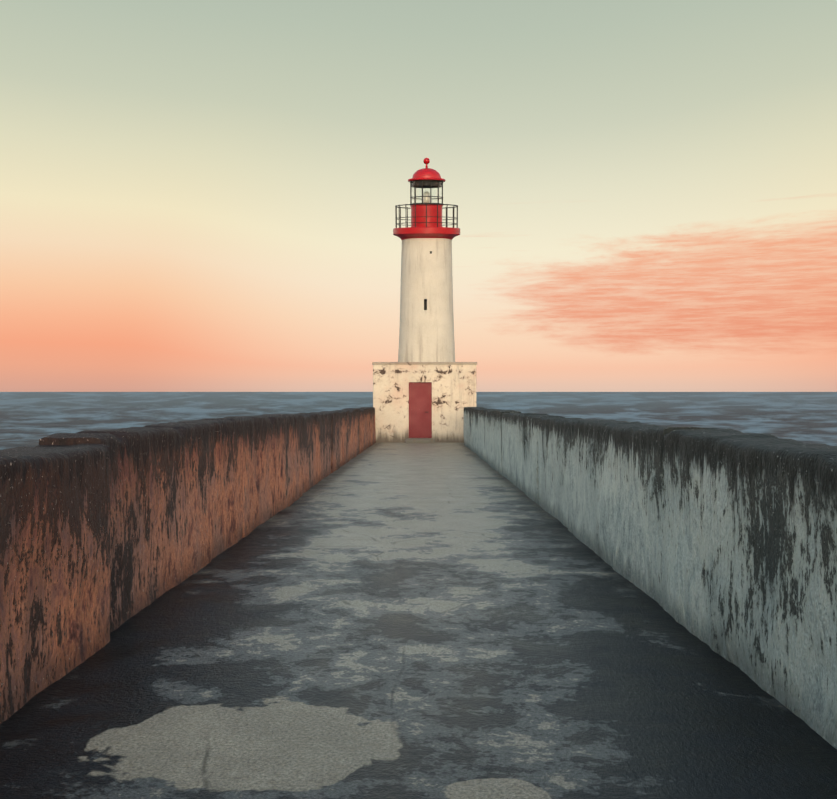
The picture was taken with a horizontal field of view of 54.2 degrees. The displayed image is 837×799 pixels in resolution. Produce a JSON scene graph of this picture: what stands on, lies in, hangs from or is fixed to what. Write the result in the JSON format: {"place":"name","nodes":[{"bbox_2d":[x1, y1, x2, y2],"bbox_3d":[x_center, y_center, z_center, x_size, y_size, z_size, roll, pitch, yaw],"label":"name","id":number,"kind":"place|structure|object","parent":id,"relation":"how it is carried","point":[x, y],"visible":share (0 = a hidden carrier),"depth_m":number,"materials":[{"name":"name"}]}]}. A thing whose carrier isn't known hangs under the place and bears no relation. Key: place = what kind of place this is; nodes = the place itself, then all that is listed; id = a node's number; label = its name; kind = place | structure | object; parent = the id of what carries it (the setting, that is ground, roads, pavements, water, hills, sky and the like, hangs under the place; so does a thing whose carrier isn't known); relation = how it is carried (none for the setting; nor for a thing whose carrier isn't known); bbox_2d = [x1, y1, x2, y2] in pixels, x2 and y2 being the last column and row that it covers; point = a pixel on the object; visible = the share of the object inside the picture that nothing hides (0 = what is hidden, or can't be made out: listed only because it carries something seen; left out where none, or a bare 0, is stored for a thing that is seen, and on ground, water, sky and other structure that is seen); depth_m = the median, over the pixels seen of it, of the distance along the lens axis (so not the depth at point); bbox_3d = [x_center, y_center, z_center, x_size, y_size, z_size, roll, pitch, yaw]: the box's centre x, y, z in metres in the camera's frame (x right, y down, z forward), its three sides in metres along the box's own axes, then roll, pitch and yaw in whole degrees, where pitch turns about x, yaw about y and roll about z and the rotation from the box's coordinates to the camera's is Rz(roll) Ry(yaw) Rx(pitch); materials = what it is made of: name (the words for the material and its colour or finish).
{"place":"outdoors","nodes":[
{"label":"outdoors","id":0,"kind":"place"},
{"bbox_2d":[0,392,836,449],"bbox_3d":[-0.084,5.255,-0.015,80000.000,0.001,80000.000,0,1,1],"label":"sea water","id":1,"kind":"structure","parent":0,"point":[29,419],"depth_m":256.20,"materials":[{"name":"blue liquid"}]},
{"bbox_2d":[0,0,836,391],"label":"sky","id":2,"kind":"structure","parent":0,"point":[196,195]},
{"bbox_2d":[398,238,454,361],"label":"lighthouse tower","id":3,"kind":"structure","parent":0,"point":[426,330],"depth_m":32.39,"materials":[{"name":"white paint"}]},
{"bbox_2d":[393,227,459,239],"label":"gallery deck","id":4,"kind":"structure","parent":3,"relation":"on","point":[450,233],"depth_m":32.24,"materials":[{"name":"red metal"}]},
{"bbox_2d":[410,205,442,226],"bbox_3d":[0.332,-7.415,33.210,1.340,1.148,1.472,0,0,1],"label":"lantern room base","id":5,"kind":"object","parent":4,"relation":"on","point":[421,211],"visible":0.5,"depth_m":32.66,"materials":[{"name":"red metal"}]},
{"bbox_2d":[410,180,443,203],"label":"lighthouse lantern bars","id":6,"kind":"object","parent":5,"relation":"on","point":[422,196],"visible":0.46,"depth_m":32.58,"materials":[{"name":"black metal"}]},
{"bbox_2d":[423,191,429,202],"bbox_3d":[0.330,-8.151,33.094,0.300,0.539,0.327,0,0,1],"label":"lighthouse lens","id":7,"kind":"object","parent":6,"relation":"on","point":[426,199],"depth_m":32.97,"materials":[{"name":"beige glass"}]},
{"bbox_2d":[411,181,441,187],"bbox_3d":[0.329,-8.697,32.998,1.240,0.422,1.259,0,0,1],"label":"lighthouse lantern blind","id":8,"kind":"object","parent":6,"relation":"attached to","point":[418,184],"depth_m":32.55,"materials":[{"name":"metal"}]},
{"bbox_2d":[411,182,441,202],"bbox_3d":[0.330,-8.342,33.057,1.300,1.142,1.437,0,0,1],"label":"lantern glass","id":9,"kind":"object","parent":6,"relation":"in","point":[440,195],"visible":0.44,"depth_m":32.81,"materials":[{"name":"clear glass"}]},
{"bbox_2d":[408,158,445,181],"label":"dome roof","id":10,"kind":"structure","parent":6,"relation":"on","point":[426,173],"depth_m":32.50,"materials":[{"name":"red paint"}]},
{"bbox_2d":[395,203,457,227],"bbox_3d":[0.332,-7.405,33.214,2.560,1.329,2.670,0,0,1],"label":"gallery railing","id":11,"kind":"object","parent":4,"relation":"on","point":[415,222],"visible":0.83,"depth_m":32.55,"materials":[{"name":"black metal"}]},
{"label":"pier body","id":12,"kind":"object","parent":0,"visible":0},
{"bbox_2d":[0,443,836,798],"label":"pier deck","id":13,"kind":"structure","parent":12,"relation":"on","point":[418,621],"depth_m":4.80,"materials":[{"name":"concrete"}]},
{"bbox_2d":[0,443,110,723],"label":"wall","id":14,"kind":"structure","parent":13,"relation":"on","point":[55,567],"depth_m":4.74,"materials":[{"name":"concrete"}]},
{"bbox_2d":[39,418,243,632],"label":"wall","id":15,"kind":"structure","parent":13,"relation":"on","point":[176,506],"depth_m":7.00,"materials":[{"name":"concrete"}]},
{"bbox_2d":[224,414,303,537],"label":"wall","id":16,"kind":"structure","parent":13,"relation":"on","point":[272,475],"depth_m":11.38,"materials":[{"name":"concrete"}]},
{"bbox_2d":[298,413,317,492],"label":"wall","id":17,"kind":"structure","parent":13,"relation":"on","point":[310,456],"depth_m":15.29,"materials":[{"name":"concrete"}]},
{"bbox_2d":[310,412,331,481],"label":"wall","id":18,"kind":"structure","parent":13,"relation":"on","point":[324,443],"depth_m":17.24,"materials":[{"name":"concrete"}]},
{"bbox_2d":[321,411,346,472],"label":"wall","id":19,"kind":"structure","parent":13,"relation":"on","point":[338,439],"depth_m":19.48,"materials":[{"name":"concrete"}]},
{"bbox_2d":[335,408,358,462],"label":"wall","id":20,"kind":"structure","parent":13,"relation":"on","point":[352,438],"depth_m":22.98,"materials":[{"name":"concrete"}]},
{"bbox_2d":[357,408,368,453],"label":"wall","id":21,"kind":"structure","parent":13,"relation":"on","point":[363,428],"depth_m":26.14,"materials":[{"name":"concrete"}]},
{"bbox_2d":[361,407,375,446],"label":"wall","id":22,"kind":"structure","parent":13,"relation":"on","point":[371,429],"depth_m":29.29,"materials":[{"name":"concrete"}]},
{"bbox_2d":[405,438,434,442],"bbox_3d":[0.062,1.583,31.132,1.130,0.185,0.430,0,0,1],"label":"doorstep","id":23,"kind":"object","parent":13,"relation":"on","point":[419,440],"visible":0.79,"depth_m":30.92,"materials":[{"name":"grey concrete"}]},
{"bbox_2d":[373,365,475,442],"bbox_3d":[0.268,0.125,33.334,3.970,3.060,4.000,0,0,1],"label":"lighthouse base","id":24,"kind":"object","parent":13,"relation":"on","point":[453,391],"visible":0.81,"depth_m":31.33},
{"bbox_2d":[409,382,431,437],"bbox_3d":[0.068,0.410,31.492,0.886,2.146,0.085,0,0,1],"label":"door","id":25,"kind":"structure","parent":24,"relation":"in","point":[420,409],"depth_m":31.47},
{"bbox_2d":[372,362,476,364],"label":"base cornice","id":26,"kind":"structure","parent":24,"relation":"on","point":[424,363],"depth_m":31.31,"materials":[{"name":"beige concrete"}]},
{"bbox_2d":[463,407,483,451],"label":"wall","id":27,"kind":"structure","parent":13,"relation":"on","point":[468,426],"depth_m":27.65,"materials":[{"name":"concrete"}]},
{"bbox_2d":[472,408,487,460],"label":"wall","id":28,"kind":"structure","parent":13,"relation":"on","point":[478,431],"depth_m":23.53,"materials":[{"name":"concrete"}]},
{"bbox_2d":[485,409,520,474],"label":"wall","id":29,"kind":"structure","parent":13,"relation":"on","point":[493,439],"depth_m":19.45,"materials":[{"name":"concrete"}]},
{"bbox_2d":[501,412,526,492],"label":"wall","id":30,"kind":"structure","parent":13,"relation":"on","point":[513,448],"depth_m":15.86,"materials":[{"name":"concrete"}]},
{"bbox_2d":[524,413,564,503],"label":"wall","id":31,"kind":"structure","parent":13,"relation":"on","point":[531,477],"depth_m":13.54,"materials":[{"name":"concrete"}]},
{"bbox_2d":[537,417,586,527],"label":"wall","id":32,"kind":"structure","parent":13,"relation":"on","point":[552,466],"depth_m":11.51,"materials":[{"name":"concrete"}]},
{"bbox_2d":[566,419,716,606],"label":"wall","id":33,"kind":"structure","parent":13,"relation":"on","point":[616,490],"depth_m":7.75,"materials":[{"name":"concrete"}]},
{"bbox_2d":[662,429,836,748],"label":"wall","id":34,"kind":"structure","parent":12,"relation":"on","point":[749,551],"depth_m":4.73,"materials":[{"name":"concrete"}]}
]}

